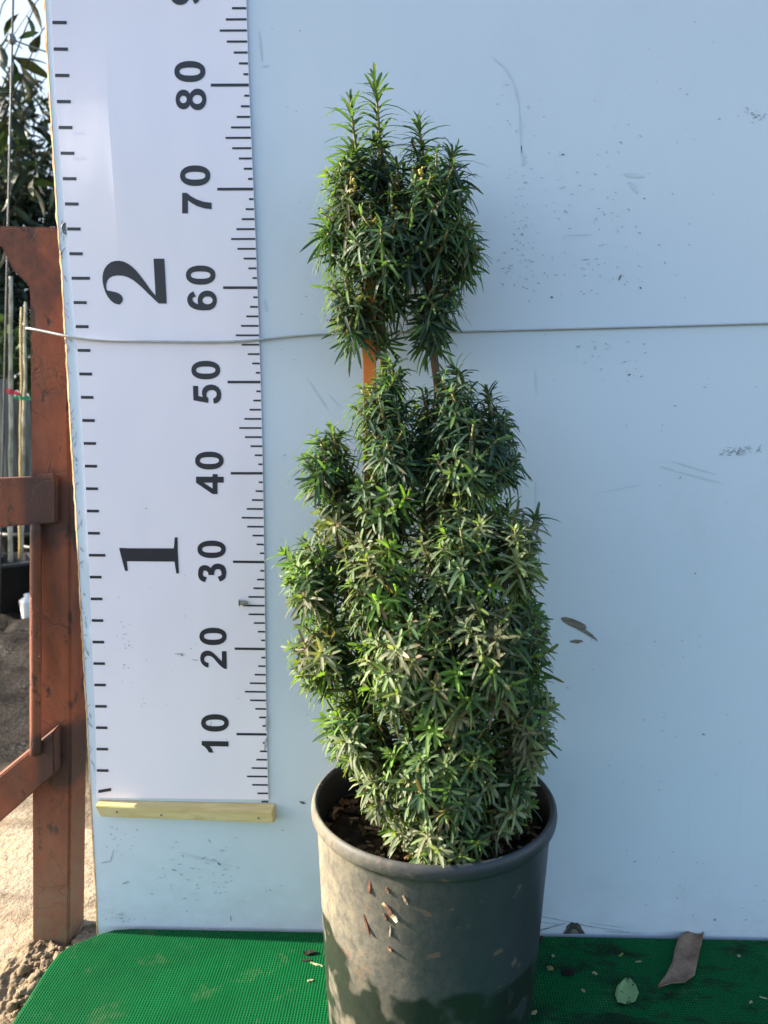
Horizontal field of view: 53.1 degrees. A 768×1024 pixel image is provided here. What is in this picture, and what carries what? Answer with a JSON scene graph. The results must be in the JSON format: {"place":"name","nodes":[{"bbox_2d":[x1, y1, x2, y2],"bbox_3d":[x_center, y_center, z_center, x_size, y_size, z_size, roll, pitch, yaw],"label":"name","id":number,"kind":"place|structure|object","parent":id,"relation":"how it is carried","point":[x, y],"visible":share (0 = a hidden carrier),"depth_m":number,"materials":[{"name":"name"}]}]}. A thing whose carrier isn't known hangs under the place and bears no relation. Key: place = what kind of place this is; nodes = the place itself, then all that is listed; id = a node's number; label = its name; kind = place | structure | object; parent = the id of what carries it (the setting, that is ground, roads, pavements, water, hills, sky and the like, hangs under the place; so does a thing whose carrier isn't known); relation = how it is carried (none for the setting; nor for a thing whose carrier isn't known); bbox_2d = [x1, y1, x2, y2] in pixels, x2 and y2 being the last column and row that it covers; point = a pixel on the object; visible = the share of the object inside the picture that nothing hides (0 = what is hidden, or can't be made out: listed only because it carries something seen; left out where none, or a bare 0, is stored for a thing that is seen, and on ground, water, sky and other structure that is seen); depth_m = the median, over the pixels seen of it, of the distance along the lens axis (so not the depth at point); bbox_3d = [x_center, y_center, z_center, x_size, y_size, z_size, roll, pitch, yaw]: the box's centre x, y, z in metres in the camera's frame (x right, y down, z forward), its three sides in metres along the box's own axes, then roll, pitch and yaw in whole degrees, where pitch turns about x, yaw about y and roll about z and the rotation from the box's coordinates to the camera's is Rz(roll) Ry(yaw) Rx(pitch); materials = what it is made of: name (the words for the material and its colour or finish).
{"place":"outdoors","nodes":[
{"label":"outdoors","id":0,"kind":"place"},
{"bbox_2d":[0,312,30,397],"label":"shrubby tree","id":1,"kind":"object","parent":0,"point":[16,361],"visible":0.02,"depth_m":3.31,"materials":[{"name":"green plant"}]},
{"bbox_2d":[0,379,31,476],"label":"timber fence","id":2,"kind":"object","parent":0,"point":[28,442],"visible":0.01,"depth_m":3.04,"materials":[{"name":"grey wood"}]},
{"bbox_2d":[0,0,52,395],"label":"sky","id":3,"kind":"structure","parent":0,"point":[22,7],"materials":[{"name":"white"}]},
{"bbox_2d":[0,612,95,1016],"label":"ground","id":4,"kind":"structure","parent":0,"point":[16,876],"depth_m":1.25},
{"bbox_2d":[0,0,16,608],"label":"trellis pole","id":5,"kind":"object","parent":4,"relation":"on","point":[12,39],"visible":0.94,"depth_m":2.16,"materials":[{"name":"wood"}]},
{"bbox_2d":[15,40,45,51],"bbox_3d":[-0.883,-1.245,2.074,0.247,0.067,0.004,0,8,3],"label":"trellis wire","id":6,"kind":"object","parent":5,"relation":"attached to","point":[30,46],"visible":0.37,"depth_m":2.08,"materials":[{"name":"metal"}]},
{"bbox_2d":[0,552,29,613],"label":"nursery pot","id":7,"kind":"object","parent":4,"relation":"on","point":[15,580],"visible":0.56,"depth_m":2.44,"materials":[{"name":"black plastic"}]},
{"bbox_2d":[7,276,13,561],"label":"plant canes","id":8,"kind":"object","parent":7,"relation":"on","point":[10,456],"visible":0.84,"depth_m":2.42,"materials":[{"name":"beige plant"}]},
{"bbox_2d":[2,389,20,395],"bbox_3d":[-1.170,-0.377,2.419,0.059,0.022,0.016,0,8,3],"label":"tie tape","id":9,"kind":"object","parent":8,"relation":"attached to","point":[9,391],"visible":0.9,"depth_m":2.41,"materials":[{"name":"red plastic"}]},
{"bbox_2d":[18,307,22,558],"bbox_3d":[-1.178,-0.247,2.489,0.071,0.811,0.011,0,8,3],"label":"bamboo cane","id":10,"kind":"object","parent":7,"relation":"on","point":[20,453],"visible":0.78,"depth_m":2.48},
{"bbox_2d":[13,395,30,400],"bbox_3d":[-1.161,-0.366,2.467,0.061,0.021,0.014,0,8,3],"label":"tie tape","id":11,"kind":"object","parent":10,"relation":"attached to","point":[21,397],"visible":0.83,"depth_m":2.46,"materials":[{"name":"green plastic"}]},
{"bbox_2d":[21,302,26,551],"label":"plant canes","id":12,"kind":"object","parent":7,"relation":"in","point":[24,389],"visible":0.68,"depth_m":2.53,"materials":[{"name":"beige plant"}]},
{"bbox_2d":[19,593,29,618],"bbox_3d":[-1.117,0.295,2.415,0.054,0.079,0.054,0,8,3],"label":"plastic bottle","id":13,"kind":"object","parent":4,"relation":"on","point":[24,602],"visible":0.59,"depth_m":2.39,"materials":[{"name":"white plastic"}]},
{"bbox_2d":[24,544,29,551],"bbox_3d":[-1.191,0.193,2.796,0.233,0.180,0.233,0,8,3],"label":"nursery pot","id":14,"kind":"object","parent":4,"relation":"on","point":[26,548],"visible":0.04,"depth_m":2.69,"materials":[{"name":"plastic"}]},
{"bbox_2d":[0,0,55,273],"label":"bay tree","id":15,"kind":"object","parent":4,"relation":"on","point":[19,177],"visible":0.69,"depth_m":2.62,"materials":[{"name":"green plant"}]},
{"bbox_2d":[0,66,56,396],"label":"evergreen tree","id":16,"kind":"object","parent":4,"relation":"on","point":[29,205],"visible":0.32,"depth_m":4.28,"materials":[{"name":"green plant"}]},
{"bbox_2d":[0,226,85,945],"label":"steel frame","id":17,"kind":"object","parent":4,"relation":"on","point":[47,768],"visible":0.92,"depth_m":0.90,"materials":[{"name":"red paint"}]},
{"bbox_2d":[25,322,767,342],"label":"strung wire","id":18,"kind":"object","parent":17,"relation":"attached to","point":[237,341],"visible":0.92,"depth_m":0.82,"materials":[{"name":"grey metal"}]},
{"bbox_2d":[0,923,96,1023],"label":"mud clods","id":19,"kind":"object","parent":4,"relation":"on","point":[24,967],"visible":0.66,"depth_m":0.92,"materials":[{"name":"beige soil"}]},
{"bbox_2d":[12,929,767,1023],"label":"mat","id":20,"kind":"object","parent":4,"relation":"on","point":[141,976],"visible":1,"depth_m":0.83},
{"bbox_2d":[303,949,314,955],"bbox_3d":[-0.086,0.504,0.878,0.014,0.004,0.007,0,8,3],"label":"dry leaf","id":21,"kind":"object","parent":20,"relation":"on","point":[309,952],"visible":1,"depth_m":0.88,"materials":[{"name":"brown plant"}]},
{"bbox_2d":[310,961,322,966],"bbox_3d":[-0.076,0.507,0.861,0.016,0.002,0.007,0,8,3],"label":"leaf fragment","id":22,"kind":"object","parent":20,"relation":"on","point":[313,963],"visible":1,"depth_m":0.86,"materials":[{"name":"beige plant"}]},
{"bbox_2d":[311,750,556,1023],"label":"plant pot","id":23,"kind":"object","parent":20,"relation":"on","point":[462,941],"visible":0.76,"depth_m":0.67,"materials":[{"name":"black plastic"}]},
{"bbox_2d":[363,914,370,934],"bbox_3d":[-0.015,0.360,0.671,0.007,0.017,0.007,0,8,3],"label":"bark flake","id":24,"kind":"object","parent":23,"relation":"attached to","point":[367,927],"visible":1,"depth_m":0.67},
{"bbox_2d":[368,881,370,893],"bbox_3d":[-0.012,0.324,0.662,0.003,0.012,0.004,0,8,3],"label":"bark flake","id":25,"kind":"object","parent":23,"relation":"in","point":[369,887],"visible":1,"depth_m":0.66,"materials":[{"name":"brown wood"}]},
{"bbox_2d":[382,902,398,922],"bbox_3d":[0.005,0.342,0.656,0.015,0.015,0.008,0,8,3],"label":"bark flake","id":26,"kind":"object","parent":23,"relation":"in","point":[392,915],"visible":1,"depth_m":0.66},
{"bbox_2d":[325,785,541,864],"bbox_3d":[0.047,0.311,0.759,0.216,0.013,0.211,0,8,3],"label":"bark mulch","id":27,"kind":"object","parent":23,"relation":"in","point":[373,826],"visible":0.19,"depth_m":0.75,"materials":[{"name":"brown wood"}]},
{"bbox_2d":[362,246,376,804],"bbox_3d":[-0.012,0.042,0.763,0.013,0.594,0.029,-2,9,-14],"label":"plant stake","id":28,"kind":"object","parent":27,"relation":"in","point":[368,367],"visible":0.1,"depth_m":0.74,"materials":[{"name":"brown wood"}]},
{"bbox_2d":[265,62,565,867],"bbox_3d":[0.032,-0.035,0.706,0.275,0.742,0.232,5,10,31],"label":"yew shrub","id":29,"kind":"object","parent":27,"relation":"on","point":[449,789],"visible":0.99,"depth_m":0.69,"materials":[{"name":"green plant"}]},
{"bbox_2d":[561,968,574,976],"bbox_3d":[0.202,0.504,0.841,0.015,0.005,0.010,0,8,3],"label":"mat scrap","id":30,"kind":"object","parent":20,"relation":"on","point":[569,972],"visible":1,"depth_m":0.84,"materials":[{"name":"black plant"}]},
{"bbox_2d":[615,978,638,1003],"bbox_3d":[0.255,0.506,0.811,0.026,0.003,0.037,0,8,3],"label":"torn leaf","id":31,"kind":"object","parent":20,"relation":"on","point":[626,991],"visible":1,"depth_m":0.81,"materials":[{"name":"green plant"}]},
{"bbox_2d":[658,931,703,987],"bbox_3d":[0.337,0.497,0.858,0.029,0.005,0.126,6,10,34],"label":"dry leaf","id":32,"kind":"object","parent":20,"relation":"on","point":[682,967],"visible":1,"depth_m":0.85,"materials":[{"name":"plant"}]},
{"bbox_2d":[44,0,767,940],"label":"backdrop board","id":33,"kind":"object","parent":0,"point":[618,162],"visible":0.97,"depth_m":0.82,"materials":[{"name":"grey"}]},
{"bbox_2d":[39,0,268,802],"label":"measuring chart","id":34,"kind":"object","parent":33,"relation":"attached to","point":[153,116],"visible":1,"depth_m":0.83,"materials":[{"name":"plastic"}]},
{"bbox_2d":[61,222,66,233],"bbox_3d":[-0.341,-0.302,0.817,0.005,0.012,0.002,0,8,3],"label":"eyelet","id":35,"kind":"object","parent":34,"relation":"attached to","point":[62,225],"visible":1,"depth_m":0.82,"materials":[{"name":"metal"}]},
{"bbox_2d":[95,800,276,822],"bbox_3d":[-0.233,0.351,0.900,0.212,0.020,0.015,0,8,3],"label":"wooden batten","id":36,"kind":"object","parent":34,"relation":"attached to","point":[240,812],"visible":1,"depth_m":0.89,"materials":[{"name":"brown wood"}]},
{"bbox_2d":[238,599,247,605],"bbox_3d":[-0.158,0.102,0.861,0.010,0.008,0.008,0,8,3],"label":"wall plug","id":37,"kind":"object","parent":34,"relation":"attached to","point":[243,602],"depth_m":0.86,"materials":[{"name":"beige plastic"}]}
]}

